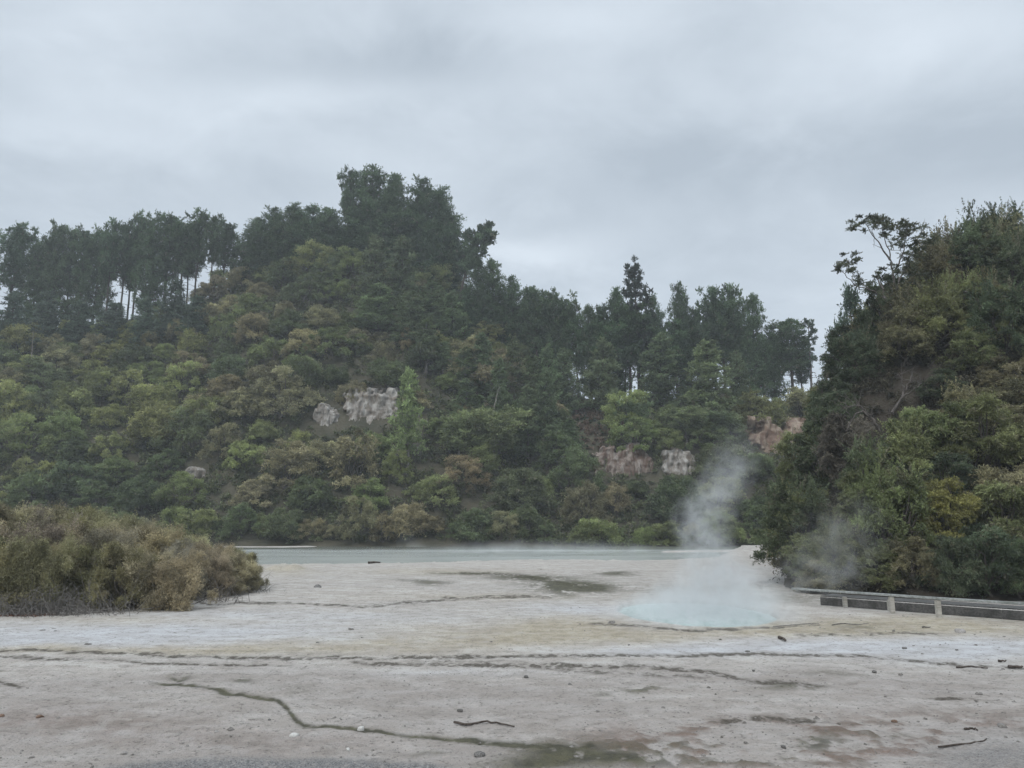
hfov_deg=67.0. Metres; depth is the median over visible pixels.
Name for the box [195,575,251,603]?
dead brush
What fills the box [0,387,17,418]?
kanuka bush
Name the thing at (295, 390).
kanuka bush
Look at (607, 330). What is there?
pine tree
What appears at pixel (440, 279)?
kanuka bush
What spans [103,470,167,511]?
kanuka bush
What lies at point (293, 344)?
kanuka bush
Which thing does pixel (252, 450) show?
kanuka bush
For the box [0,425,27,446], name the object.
kanuka bush
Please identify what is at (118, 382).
kanuka bush
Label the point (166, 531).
manuka shrub
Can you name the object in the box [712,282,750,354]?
pine tree
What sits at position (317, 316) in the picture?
kanuka bush
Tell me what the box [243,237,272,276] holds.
pine tree
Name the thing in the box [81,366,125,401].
kanuka bush
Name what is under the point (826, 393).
spur bush
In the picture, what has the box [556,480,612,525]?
kanuka bush
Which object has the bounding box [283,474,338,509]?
kanuka bush
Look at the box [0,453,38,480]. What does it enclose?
kanuka bush
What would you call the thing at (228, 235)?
pine tree
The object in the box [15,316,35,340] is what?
pine tree
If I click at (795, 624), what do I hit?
stick
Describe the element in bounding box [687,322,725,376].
pine tree
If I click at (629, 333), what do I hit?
pine tree
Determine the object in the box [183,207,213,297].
pine tree
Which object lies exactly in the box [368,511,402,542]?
kanuka bush
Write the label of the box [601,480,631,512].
kanuka bush
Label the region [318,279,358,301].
kanuka bush
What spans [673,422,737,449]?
kanuka bush
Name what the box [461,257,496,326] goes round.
pine tree
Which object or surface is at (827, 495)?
spur bush
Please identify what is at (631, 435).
kanuka bush
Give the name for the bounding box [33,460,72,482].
kanuka bush
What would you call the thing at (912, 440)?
spur bush
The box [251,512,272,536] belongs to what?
kanuka bush
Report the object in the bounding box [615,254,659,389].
pine tree
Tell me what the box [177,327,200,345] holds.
kanuka bush
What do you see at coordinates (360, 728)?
stone
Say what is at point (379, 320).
pine tree
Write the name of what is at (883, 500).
spur bush
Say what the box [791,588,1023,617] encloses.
fence
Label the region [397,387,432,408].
kanuka bush
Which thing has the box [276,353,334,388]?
kanuka bush
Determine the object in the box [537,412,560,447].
pine tree
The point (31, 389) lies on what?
kanuka bush
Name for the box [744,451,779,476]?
kanuka bush
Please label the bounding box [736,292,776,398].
pine tree
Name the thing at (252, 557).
manuka shrub
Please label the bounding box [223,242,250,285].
pine tree
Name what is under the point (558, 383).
pine tree
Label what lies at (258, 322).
kanuka bush
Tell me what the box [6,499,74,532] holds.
manuka shrub
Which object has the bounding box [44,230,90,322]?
pine tree
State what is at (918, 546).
spur bush
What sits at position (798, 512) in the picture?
spur bush
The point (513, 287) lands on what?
pine tree
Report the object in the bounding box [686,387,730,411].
kanuka bush
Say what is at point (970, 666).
stick
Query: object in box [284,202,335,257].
pine tree
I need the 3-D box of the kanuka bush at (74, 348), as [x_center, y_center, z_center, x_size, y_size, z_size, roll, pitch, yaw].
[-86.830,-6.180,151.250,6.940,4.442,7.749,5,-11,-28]
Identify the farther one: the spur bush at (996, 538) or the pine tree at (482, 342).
the pine tree at (482, 342)
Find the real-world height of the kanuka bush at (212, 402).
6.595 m
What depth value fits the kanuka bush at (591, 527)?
103.20 m
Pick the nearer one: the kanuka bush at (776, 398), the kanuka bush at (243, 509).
the kanuka bush at (243, 509)
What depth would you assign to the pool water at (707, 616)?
29.23 m
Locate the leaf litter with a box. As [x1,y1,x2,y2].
[0,610,55,616]
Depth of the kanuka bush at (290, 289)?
159.23 m
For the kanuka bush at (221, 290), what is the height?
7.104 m
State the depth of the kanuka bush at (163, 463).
116.89 m
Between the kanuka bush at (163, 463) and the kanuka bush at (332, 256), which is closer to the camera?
the kanuka bush at (163, 463)
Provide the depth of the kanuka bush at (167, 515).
104.23 m
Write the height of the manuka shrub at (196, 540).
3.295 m
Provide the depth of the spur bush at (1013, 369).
46.06 m
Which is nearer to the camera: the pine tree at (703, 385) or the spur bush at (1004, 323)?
the spur bush at (1004, 323)
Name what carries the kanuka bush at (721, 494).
on the hillside at (430, 540)
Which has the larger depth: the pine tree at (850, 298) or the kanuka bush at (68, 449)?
the kanuka bush at (68, 449)
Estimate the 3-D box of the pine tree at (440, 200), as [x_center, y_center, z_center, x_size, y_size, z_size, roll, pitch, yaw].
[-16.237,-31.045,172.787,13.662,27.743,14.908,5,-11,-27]
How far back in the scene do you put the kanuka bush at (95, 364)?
142.18 m
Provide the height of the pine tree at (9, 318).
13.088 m
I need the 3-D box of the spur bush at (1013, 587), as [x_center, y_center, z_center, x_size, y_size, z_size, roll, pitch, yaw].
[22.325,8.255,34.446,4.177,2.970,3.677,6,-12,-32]
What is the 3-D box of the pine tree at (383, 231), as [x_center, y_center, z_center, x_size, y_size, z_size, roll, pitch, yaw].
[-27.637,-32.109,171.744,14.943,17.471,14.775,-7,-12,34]
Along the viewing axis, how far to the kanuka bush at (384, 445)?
117.70 m
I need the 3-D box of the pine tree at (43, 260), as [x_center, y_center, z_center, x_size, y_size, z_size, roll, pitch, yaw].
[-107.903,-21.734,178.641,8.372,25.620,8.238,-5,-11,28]
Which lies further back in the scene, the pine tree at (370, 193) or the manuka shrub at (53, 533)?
the pine tree at (370, 193)
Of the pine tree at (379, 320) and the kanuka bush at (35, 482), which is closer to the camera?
the kanuka bush at (35, 482)
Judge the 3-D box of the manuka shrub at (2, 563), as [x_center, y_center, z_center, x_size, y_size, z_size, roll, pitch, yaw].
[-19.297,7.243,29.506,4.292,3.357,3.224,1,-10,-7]
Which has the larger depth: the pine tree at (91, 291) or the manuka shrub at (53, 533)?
the pine tree at (91, 291)
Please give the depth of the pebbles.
13.66 m
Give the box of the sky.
[0,0,1023,400]
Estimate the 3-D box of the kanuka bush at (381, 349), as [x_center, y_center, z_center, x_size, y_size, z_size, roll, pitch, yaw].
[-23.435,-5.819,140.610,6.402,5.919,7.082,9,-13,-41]
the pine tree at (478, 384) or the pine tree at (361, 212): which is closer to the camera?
the pine tree at (478, 384)
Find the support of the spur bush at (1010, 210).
on the spur hillside at (883, 403)
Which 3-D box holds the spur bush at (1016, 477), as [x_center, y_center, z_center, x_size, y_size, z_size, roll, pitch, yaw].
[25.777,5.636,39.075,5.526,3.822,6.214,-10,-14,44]
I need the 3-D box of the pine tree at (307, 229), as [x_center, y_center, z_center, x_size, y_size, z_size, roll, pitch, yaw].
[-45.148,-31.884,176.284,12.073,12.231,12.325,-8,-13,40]
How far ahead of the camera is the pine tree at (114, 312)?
154.04 m
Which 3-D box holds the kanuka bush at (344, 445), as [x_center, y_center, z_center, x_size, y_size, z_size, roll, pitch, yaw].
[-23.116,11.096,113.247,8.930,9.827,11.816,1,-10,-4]
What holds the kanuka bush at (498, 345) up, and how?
on the hillside at (430, 540)
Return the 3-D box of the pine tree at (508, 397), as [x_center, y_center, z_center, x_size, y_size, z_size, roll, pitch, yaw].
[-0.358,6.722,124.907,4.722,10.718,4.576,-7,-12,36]
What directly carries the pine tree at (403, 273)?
on the hillside at (430, 540)
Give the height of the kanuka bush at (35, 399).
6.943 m
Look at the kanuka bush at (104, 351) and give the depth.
147.66 m
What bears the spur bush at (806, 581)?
on the spur hillside at (883, 403)
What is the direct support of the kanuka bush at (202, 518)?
on the hillside at (430, 540)
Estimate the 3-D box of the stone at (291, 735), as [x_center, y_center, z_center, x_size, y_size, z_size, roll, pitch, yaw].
[-3.549,5.741,12.616,0.126,0.105,0.168,-7,-12,37]
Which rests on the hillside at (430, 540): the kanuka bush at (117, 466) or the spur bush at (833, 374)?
the kanuka bush at (117, 466)
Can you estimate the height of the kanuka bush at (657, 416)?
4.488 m
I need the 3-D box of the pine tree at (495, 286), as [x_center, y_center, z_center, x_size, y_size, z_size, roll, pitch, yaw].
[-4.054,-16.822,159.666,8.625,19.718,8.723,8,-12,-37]
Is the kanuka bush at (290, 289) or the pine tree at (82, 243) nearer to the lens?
the kanuka bush at (290, 289)
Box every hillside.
[0,270,803,546]
[784,275,1023,600]
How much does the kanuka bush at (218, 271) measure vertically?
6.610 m
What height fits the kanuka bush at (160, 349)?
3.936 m
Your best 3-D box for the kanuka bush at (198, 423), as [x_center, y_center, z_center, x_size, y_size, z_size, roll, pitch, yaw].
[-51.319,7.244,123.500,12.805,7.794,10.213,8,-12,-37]
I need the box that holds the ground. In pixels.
[0,544,1023,767]
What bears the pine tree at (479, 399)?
on the hillside at (430, 540)
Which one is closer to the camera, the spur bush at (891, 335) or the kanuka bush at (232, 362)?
the spur bush at (891, 335)
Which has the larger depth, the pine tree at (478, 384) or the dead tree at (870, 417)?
the pine tree at (478, 384)
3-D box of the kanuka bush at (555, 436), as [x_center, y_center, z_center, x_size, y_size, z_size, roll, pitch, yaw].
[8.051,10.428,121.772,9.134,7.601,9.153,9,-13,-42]
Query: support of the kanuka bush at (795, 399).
on the hillside at (430, 540)
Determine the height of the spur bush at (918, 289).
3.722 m
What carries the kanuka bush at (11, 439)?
on the hillside at (430, 540)
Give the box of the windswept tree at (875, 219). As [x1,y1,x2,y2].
[830,213,944,308]
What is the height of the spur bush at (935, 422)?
4.074 m
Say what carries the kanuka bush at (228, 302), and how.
on the hillside at (430, 540)
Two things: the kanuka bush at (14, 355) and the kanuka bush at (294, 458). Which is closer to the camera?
the kanuka bush at (294, 458)
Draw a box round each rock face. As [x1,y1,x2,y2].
[185,466,205,478]
[313,403,339,425]
[343,387,401,424]
[592,442,655,475]
[660,447,701,475]
[744,416,805,454]
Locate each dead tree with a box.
[831,391,880,431]
[891,363,930,412]
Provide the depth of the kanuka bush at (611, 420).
128.42 m
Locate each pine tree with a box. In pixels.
[0,221,41,311]
[0,290,29,348]
[13,240,57,319]
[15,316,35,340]
[25,236,52,290]
[25,290,63,351]
[39,218,75,292]
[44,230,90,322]
[52,323,79,344]
[60,299,97,343]
[66,223,102,314]
[72,228,117,320]
[88,302,133,346]
[94,216,126,320]
[110,218,140,309]
[116,233,144,318]
[124,208,152,318]
[127,296,160,345]
[128,217,173,314]
[139,209,195,298]
[146,277,189,340]
[166,215,200,284]
[170,295,210,335]
[182,234,202,302]
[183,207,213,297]
[199,213,226,297]
[207,219,241,276]
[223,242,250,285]
[229,216,274,282]
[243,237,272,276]
[245,205,292,264]
[264,201,313,267]
[267,229,302,267]
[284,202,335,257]
[288,216,326,258]
[300,207,342,258]
[317,226,359,255]
[331,201,379,264]
[336,164,365,240]
[337,163,394,252]
[344,234,394,300]
[348,282,401,331]
[351,203,415,259]
[368,172,418,263]
[381,234,422,310]
[386,366,428,467]
[387,290,434,344]
[391,173,444,266]
[406,318,442,377]
[411,224,457,286]
[413,184,466,285]
[426,209,463,292]
[429,341,454,373]
[431,254,471,297]
[435,290,472,342]
[446,378,477,417]
[447,346,487,380]
[452,220,498,298]
[453,287,479,326]
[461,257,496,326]
[462,332,500,394]
[467,314,486,334]
[467,395,490,426]
[469,378,482,393]
[474,257,509,332]
[487,322,515,346]
[487,357,512,417]
[496,274,526,344]
[499,393,519,430]
[499,399,534,457]
[513,286,545,365]
[516,384,542,458]
[519,284,552,358]
[520,391,551,455]
[532,369,562,461]
[535,343,573,413]
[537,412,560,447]
[538,286,568,362]
[548,369,572,415]
[549,418,571,455]
[553,289,585,369]
[553,347,586,409]
[557,313,590,397]
[559,419,584,453]
[573,303,607,404]
[574,336,625,410]
[585,318,628,376]
[586,302,610,344]
[598,285,639,393]
[607,302,647,399]
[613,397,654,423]
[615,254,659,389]
[621,310,664,379]
[630,331,688,407]
[635,292,670,392]
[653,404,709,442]
[654,318,691,392]
[666,280,700,393]
[679,338,736,424]
[682,304,709,377]
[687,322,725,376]
[694,283,732,378]
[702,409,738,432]
[707,301,741,382]
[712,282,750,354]
[722,350,762,407]
[730,319,756,365]
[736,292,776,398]
[761,331,792,401]
[764,317,812,391]
[789,346,813,389]
[799,317,818,388]
[821,282,861,379]
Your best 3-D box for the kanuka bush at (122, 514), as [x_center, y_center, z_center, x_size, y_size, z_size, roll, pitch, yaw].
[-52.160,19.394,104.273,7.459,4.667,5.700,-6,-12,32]
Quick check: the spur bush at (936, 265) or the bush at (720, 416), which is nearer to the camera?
the spur bush at (936, 265)
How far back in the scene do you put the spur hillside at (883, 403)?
48.72 m
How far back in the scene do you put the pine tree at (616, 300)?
148.97 m
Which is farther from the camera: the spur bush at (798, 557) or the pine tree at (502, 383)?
the pine tree at (502, 383)
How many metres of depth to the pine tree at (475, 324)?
155.77 m
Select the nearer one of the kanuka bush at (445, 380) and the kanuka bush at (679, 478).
the kanuka bush at (679, 478)
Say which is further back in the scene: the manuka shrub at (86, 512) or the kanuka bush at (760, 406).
the kanuka bush at (760, 406)
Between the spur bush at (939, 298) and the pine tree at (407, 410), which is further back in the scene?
the pine tree at (407, 410)
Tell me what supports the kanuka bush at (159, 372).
on the hillside at (430, 540)
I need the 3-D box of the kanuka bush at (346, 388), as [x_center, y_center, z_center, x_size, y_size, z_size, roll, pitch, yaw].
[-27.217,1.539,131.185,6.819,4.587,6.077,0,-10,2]
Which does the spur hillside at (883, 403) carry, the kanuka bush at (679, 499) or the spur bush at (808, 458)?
the spur bush at (808, 458)
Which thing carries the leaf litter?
on the ground
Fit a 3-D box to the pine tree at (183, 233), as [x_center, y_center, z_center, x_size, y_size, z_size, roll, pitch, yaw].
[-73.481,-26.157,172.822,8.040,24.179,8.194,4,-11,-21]
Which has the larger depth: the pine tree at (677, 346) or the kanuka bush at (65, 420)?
the pine tree at (677, 346)
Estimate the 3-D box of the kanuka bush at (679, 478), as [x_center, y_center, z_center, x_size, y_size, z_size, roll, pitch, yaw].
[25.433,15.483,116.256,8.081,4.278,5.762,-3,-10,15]
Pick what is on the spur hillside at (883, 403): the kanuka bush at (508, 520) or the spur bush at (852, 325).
the spur bush at (852, 325)
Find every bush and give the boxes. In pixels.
[0,321,50,354]
[0,349,25,370]
[0,367,32,397]
[0,377,48,425]
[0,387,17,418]
[0,412,60,465]
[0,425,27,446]
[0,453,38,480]
[0,468,47,509]
[0,490,13,510]
[2,383,46,404]
[5,354,44,374]
[8,389,60,422]
[12,353,73,391]
[27,333,71,354]
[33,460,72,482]
[35,409,87,442]
[40,343,82,376]
[42,459,106,499]
[44,385,95,418]
[46,438,95,461]
[47,377,78,398]
[52,341,83,360]
[56,319,69,330]
[67,479,116,508]
[73,359,110,385]
[77,331,111,357]
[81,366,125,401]
[85,455,137,483]
[87,403,133,427]
[87,431,130,459]
[90,320,107,334]
[90,342,123,365]
[92,506,119,521]
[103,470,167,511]
[107,342,158,370]
[108,367,146,404]
[111,323,142,347]
[114,511,139,521]
[119,382,183,411]
[120,397,182,446]
[125,319,135,328]
[125,356,165,381]
[137,517,157,526]
[138,330,162,348]
[138,448,185,476]
[145,367,170,383]
[146,405,215,450]
[151,470,211,512]
[152,343,177,359]
[154,504,197,534]
[155,400,175,414]
[156,360,203,400]
[165,318,187,340]
[165,350,211,381]
[166,507,221,537]
[170,327,208,361]
[173,388,234,422]
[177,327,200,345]
[180,394,209,412]
[184,287,213,301]
[195,302,237,325]
[195,421,241,459]
[197,373,245,398]
[198,274,232,303]
[204,311,238,341]
[204,351,247,381]
[208,268,240,293]
[208,520,225,535]
[212,387,281,419]
[216,294,240,313]
[217,501,261,536]
[221,435,267,469]
[222,266,255,288]
[226,479,277,507]
[229,292,274,317]
[231,310,272,343]
[239,360,289,395]
[244,281,273,294]
[244,335,295,366]
[246,363,327,419]
[246,418,278,441]
[250,265,281,282]
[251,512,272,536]
[254,438,322,488]
[259,506,307,540]
[263,256,302,285]
[265,308,315,337]
[273,299,295,319]
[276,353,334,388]
[277,281,308,299]
[278,328,327,359]
[282,239,339,277]
[283,273,340,302]
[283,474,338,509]
[284,428,312,448]
[288,517,333,539]
[298,257,349,281]
[299,303,342,333]
[299,325,373,357]
[304,438,342,470]
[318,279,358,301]
[318,364,350,384]
[319,248,356,272]
[321,524,347,539]
[325,428,384,490]
[327,311,364,333]
[330,245,368,278]
[333,379,366,401]
[335,495,383,539]
[338,327,373,347]
[341,477,389,510]
[352,293,380,319]
[352,430,394,462]
[361,356,418,388]
[365,338,397,361]
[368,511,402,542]
[376,449,414,484]
[380,501,427,539]
[386,430,396,441]
[396,327,416,351]
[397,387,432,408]
[400,342,447,370]
[401,472,460,507]
[410,513,446,533]
[414,262,466,299]
[414,277,439,302]
[423,302,470,329]
[423,417,451,437]
[432,372,461,390]
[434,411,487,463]
[435,333,460,353]
[436,454,491,494]
[442,331,494,374]
[444,520,467,538]
[453,507,504,542]
[454,403,480,428]
[454,439,505,472]
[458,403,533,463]
[464,321,506,345]
[467,347,529,399]
[485,510,522,542]
[486,467,562,513]
[491,341,509,356]
[504,503,546,537]
[521,358,527,374]
[524,408,579,446]
[529,426,590,471]
[529,475,555,496]
[534,522,561,541]
[543,447,615,499]
[556,400,577,426]
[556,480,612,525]
[565,531,587,544]
[570,517,624,545]
[598,388,660,430]
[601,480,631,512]
[604,415,659,452]
[605,527,629,544]
[624,479,650,495]
[630,526,657,545]
[641,475,710,522]
[645,519,692,545]
[652,402,680,420]
[655,427,685,455]
[671,473,698,489]
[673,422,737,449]
[682,522,705,540]
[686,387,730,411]
[688,440,760,480]
[694,475,746,516]
[696,511,747,545]
[713,410,750,441]
[722,528,747,544]
[729,387,791,428]
[732,495,773,528]
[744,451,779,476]
[746,472,839,564]
[749,527,764,542]
[754,396,785,416]
[762,488,831,535]
[763,532,808,571]
[769,430,822,490]
[769,500,832,557]
[776,529,842,578]
[781,385,808,417]
[787,399,860,467]
[787,432,850,493]
[791,559,856,593]
[798,377,869,434]
[802,380,822,417]
[803,510,877,584]
[809,372,842,404]
[810,410,878,486]
[819,320,884,373]
[819,353,851,379]
[832,469,902,533]
[834,322,892,384]
[834,427,910,495]
[838,439,938,558]
[844,300,885,337]
[847,307,881,332]
[851,272,928,328]
[852,547,910,591]
[874,278,944,340]
[874,283,942,366]
[874,410,948,482]
[881,399,992,463]
[881,535,951,589]
[886,465,942,527]
[901,228,945,289]
[901,272,990,350]
[901,275,935,306]
[904,249,928,278]
[905,475,989,550]
[908,534,987,597]
[912,367,974,400]
[914,238,967,290]
[916,450,987,499]
[922,390,1023,473]
[926,216,966,270]
[928,373,992,433]
[932,329,1010,377]
[933,261,987,315]
[939,520,1023,596]
[942,215,995,277]
[949,285,1023,329]
[955,198,996,272]
[959,462,1023,525]
[959,479,1023,538]
[961,267,1023,362]
[962,266,1005,295]
[962,538,1023,598]
[966,203,1023,270]
[969,526,1023,578]
[971,354,1023,407]
[971,376,1023,434]
[978,196,1023,241]
[978,214,1023,290]
[988,299,1023,350]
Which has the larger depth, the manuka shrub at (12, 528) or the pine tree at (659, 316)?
the pine tree at (659, 316)
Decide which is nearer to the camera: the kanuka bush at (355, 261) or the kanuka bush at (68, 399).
the kanuka bush at (68, 399)
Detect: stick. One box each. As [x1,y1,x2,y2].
[453,720,514,726]
[773,623,818,626]
[832,623,867,624]
[938,738,986,747]
[956,665,987,668]
[963,727,977,730]
[1008,665,1022,667]
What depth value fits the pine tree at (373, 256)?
156.54 m
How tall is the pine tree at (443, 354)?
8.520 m
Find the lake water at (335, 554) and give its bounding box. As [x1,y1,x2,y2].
[214,546,740,564]
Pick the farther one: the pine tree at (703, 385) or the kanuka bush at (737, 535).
the pine tree at (703, 385)
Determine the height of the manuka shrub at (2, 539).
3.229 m
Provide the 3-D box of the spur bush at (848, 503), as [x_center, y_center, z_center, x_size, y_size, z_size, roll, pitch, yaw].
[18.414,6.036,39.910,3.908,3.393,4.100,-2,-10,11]
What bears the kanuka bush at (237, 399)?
on the hillside at (430, 540)
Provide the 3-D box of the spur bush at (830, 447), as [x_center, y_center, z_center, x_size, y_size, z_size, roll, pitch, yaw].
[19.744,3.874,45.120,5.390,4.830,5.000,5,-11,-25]
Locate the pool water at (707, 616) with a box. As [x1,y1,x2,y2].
[618,603,776,626]
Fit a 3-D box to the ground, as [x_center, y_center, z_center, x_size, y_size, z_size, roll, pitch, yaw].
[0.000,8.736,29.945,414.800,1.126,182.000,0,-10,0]
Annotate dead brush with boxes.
[0,573,100,617]
[0,578,122,617]
[12,570,163,616]
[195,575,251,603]
[223,567,284,593]
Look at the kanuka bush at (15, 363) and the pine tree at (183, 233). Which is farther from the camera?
the pine tree at (183, 233)
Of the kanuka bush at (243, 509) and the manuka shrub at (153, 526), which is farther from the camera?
the kanuka bush at (243, 509)
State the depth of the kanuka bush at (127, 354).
146.11 m
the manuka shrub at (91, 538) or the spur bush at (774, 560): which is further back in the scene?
the spur bush at (774, 560)
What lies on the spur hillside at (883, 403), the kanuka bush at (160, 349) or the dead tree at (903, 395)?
the dead tree at (903, 395)
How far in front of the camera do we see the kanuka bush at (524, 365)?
148.27 m
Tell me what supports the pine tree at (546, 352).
on the hillside at (430, 540)
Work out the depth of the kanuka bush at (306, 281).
156.43 m
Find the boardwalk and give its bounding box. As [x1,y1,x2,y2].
[820,594,1023,620]
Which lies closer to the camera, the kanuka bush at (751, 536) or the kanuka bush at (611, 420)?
the kanuka bush at (751, 536)
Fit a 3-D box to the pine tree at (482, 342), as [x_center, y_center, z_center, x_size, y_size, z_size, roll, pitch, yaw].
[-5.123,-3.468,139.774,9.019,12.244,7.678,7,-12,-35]
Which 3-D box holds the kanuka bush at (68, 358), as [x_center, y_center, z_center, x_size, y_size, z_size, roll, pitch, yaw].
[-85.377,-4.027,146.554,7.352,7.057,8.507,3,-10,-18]
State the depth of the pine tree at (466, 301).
157.18 m
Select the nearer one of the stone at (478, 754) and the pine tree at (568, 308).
the stone at (478, 754)
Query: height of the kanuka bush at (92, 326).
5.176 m
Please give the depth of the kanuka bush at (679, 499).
108.72 m
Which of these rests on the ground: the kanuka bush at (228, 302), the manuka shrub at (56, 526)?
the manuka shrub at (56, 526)
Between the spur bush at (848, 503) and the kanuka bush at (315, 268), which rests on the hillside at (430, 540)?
the kanuka bush at (315, 268)
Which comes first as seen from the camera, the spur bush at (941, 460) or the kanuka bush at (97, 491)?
the spur bush at (941, 460)
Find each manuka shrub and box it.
[0,502,37,531]
[0,514,31,598]
[0,514,87,580]
[0,528,83,610]
[0,535,10,596]
[0,541,64,611]
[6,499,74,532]
[15,500,89,536]
[20,534,93,604]
[27,519,79,552]
[45,502,71,514]
[50,538,127,606]
[51,503,108,526]
[56,510,111,535]
[58,521,124,602]
[60,503,112,519]
[74,521,143,600]
[84,540,159,611]
[91,506,143,532]
[92,539,191,611]
[105,518,164,549]
[112,518,179,546]
[125,528,178,573]
[126,523,190,553]
[138,545,221,611]
[160,534,210,599]
[174,527,211,548]
[178,535,229,584]
[180,531,212,548]
[200,548,242,596]
[207,551,261,595]
[211,543,245,558]
[215,540,235,550]
[222,548,250,586]
[237,561,269,589]
[245,551,264,584]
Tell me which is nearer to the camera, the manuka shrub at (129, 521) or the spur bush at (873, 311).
the manuka shrub at (129, 521)
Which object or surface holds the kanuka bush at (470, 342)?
on the hillside at (430, 540)
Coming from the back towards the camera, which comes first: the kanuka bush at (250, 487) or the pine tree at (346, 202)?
the pine tree at (346, 202)
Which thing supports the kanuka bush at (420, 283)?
on the hillside at (430, 540)
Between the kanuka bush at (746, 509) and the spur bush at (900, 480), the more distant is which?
the kanuka bush at (746, 509)
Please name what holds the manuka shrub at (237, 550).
on the ground
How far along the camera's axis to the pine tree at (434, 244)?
168.68 m
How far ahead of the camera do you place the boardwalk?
29.19 m
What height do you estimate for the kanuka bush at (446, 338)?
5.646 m
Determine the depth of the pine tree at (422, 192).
171.53 m
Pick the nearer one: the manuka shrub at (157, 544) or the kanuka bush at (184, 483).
the manuka shrub at (157, 544)
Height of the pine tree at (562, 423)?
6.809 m
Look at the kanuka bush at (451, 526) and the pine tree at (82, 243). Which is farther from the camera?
the pine tree at (82, 243)
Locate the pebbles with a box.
[0,569,1019,767]
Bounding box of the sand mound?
[265,565,281,569]
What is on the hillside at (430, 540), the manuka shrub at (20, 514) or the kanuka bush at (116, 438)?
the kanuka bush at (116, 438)
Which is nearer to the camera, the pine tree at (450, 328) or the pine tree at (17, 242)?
the pine tree at (450, 328)
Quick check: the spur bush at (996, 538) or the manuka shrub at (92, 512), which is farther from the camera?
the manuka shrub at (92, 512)
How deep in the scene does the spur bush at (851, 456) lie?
41.39 m
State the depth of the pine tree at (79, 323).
156.50 m
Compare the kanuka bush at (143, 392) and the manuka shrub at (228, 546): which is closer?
the manuka shrub at (228, 546)
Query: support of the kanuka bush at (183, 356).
on the hillside at (430, 540)
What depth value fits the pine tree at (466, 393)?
125.93 m
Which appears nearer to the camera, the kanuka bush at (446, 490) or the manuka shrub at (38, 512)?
the manuka shrub at (38, 512)
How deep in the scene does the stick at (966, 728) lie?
12.98 m
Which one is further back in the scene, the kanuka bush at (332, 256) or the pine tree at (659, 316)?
the kanuka bush at (332, 256)
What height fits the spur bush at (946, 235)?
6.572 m
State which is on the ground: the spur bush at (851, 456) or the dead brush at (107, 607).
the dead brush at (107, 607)
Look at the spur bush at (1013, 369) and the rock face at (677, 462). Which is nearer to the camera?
the spur bush at (1013, 369)
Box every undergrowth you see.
[0,267,803,545]
[768,262,1023,594]
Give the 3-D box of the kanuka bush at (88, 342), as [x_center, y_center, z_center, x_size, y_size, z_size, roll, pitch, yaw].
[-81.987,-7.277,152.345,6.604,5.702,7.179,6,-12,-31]
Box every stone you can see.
[289,733,298,737]
[357,726,363,730]
[474,751,484,757]
[954,628,965,632]
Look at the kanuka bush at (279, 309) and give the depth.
153.01 m
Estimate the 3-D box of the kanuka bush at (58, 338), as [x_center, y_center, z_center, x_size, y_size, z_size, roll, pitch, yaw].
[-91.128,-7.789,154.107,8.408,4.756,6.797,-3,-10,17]
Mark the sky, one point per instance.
(708, 143)
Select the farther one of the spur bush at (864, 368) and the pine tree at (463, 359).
the pine tree at (463, 359)
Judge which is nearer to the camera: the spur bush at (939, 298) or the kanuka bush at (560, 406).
the spur bush at (939, 298)
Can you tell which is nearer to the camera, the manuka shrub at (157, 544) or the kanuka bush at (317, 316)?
the manuka shrub at (157, 544)
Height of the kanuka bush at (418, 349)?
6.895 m
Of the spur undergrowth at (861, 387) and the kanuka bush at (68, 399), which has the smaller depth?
the spur undergrowth at (861, 387)
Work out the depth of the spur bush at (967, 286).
52.79 m
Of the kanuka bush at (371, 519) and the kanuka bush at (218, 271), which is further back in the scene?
the kanuka bush at (218, 271)
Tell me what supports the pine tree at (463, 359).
on the hillside at (430, 540)
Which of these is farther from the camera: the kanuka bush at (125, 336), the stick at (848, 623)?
the kanuka bush at (125, 336)
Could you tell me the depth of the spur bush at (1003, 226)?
56.29 m
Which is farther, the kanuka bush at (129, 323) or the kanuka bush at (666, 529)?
the kanuka bush at (129, 323)
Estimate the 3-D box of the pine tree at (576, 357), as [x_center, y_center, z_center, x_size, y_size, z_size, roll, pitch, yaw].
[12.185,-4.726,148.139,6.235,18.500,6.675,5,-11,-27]
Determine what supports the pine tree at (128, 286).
on the hillside at (430, 540)
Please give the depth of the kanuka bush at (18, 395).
128.92 m
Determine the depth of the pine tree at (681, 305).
150.06 m
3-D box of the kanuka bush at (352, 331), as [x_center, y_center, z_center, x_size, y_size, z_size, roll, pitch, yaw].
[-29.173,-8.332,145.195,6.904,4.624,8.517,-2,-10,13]
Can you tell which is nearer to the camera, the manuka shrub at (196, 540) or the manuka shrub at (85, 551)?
the manuka shrub at (85, 551)
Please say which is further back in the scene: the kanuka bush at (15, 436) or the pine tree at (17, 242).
the pine tree at (17, 242)
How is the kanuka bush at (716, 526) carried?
on the hillside at (430, 540)
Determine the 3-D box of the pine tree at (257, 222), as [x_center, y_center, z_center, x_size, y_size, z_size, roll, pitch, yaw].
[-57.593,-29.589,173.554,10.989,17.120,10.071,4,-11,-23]
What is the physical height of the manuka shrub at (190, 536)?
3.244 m
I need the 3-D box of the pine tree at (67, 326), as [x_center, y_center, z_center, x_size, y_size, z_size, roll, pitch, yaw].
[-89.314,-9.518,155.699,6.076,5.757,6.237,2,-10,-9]
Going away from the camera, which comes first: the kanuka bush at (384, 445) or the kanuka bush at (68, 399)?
the kanuka bush at (384, 445)
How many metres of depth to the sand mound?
53.22 m
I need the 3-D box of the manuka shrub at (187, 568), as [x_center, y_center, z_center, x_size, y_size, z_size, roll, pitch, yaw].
[-13.068,7.597,29.942,3.402,2.715,2.361,-5,-11,25]
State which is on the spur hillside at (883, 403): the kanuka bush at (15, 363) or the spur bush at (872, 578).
the spur bush at (872, 578)

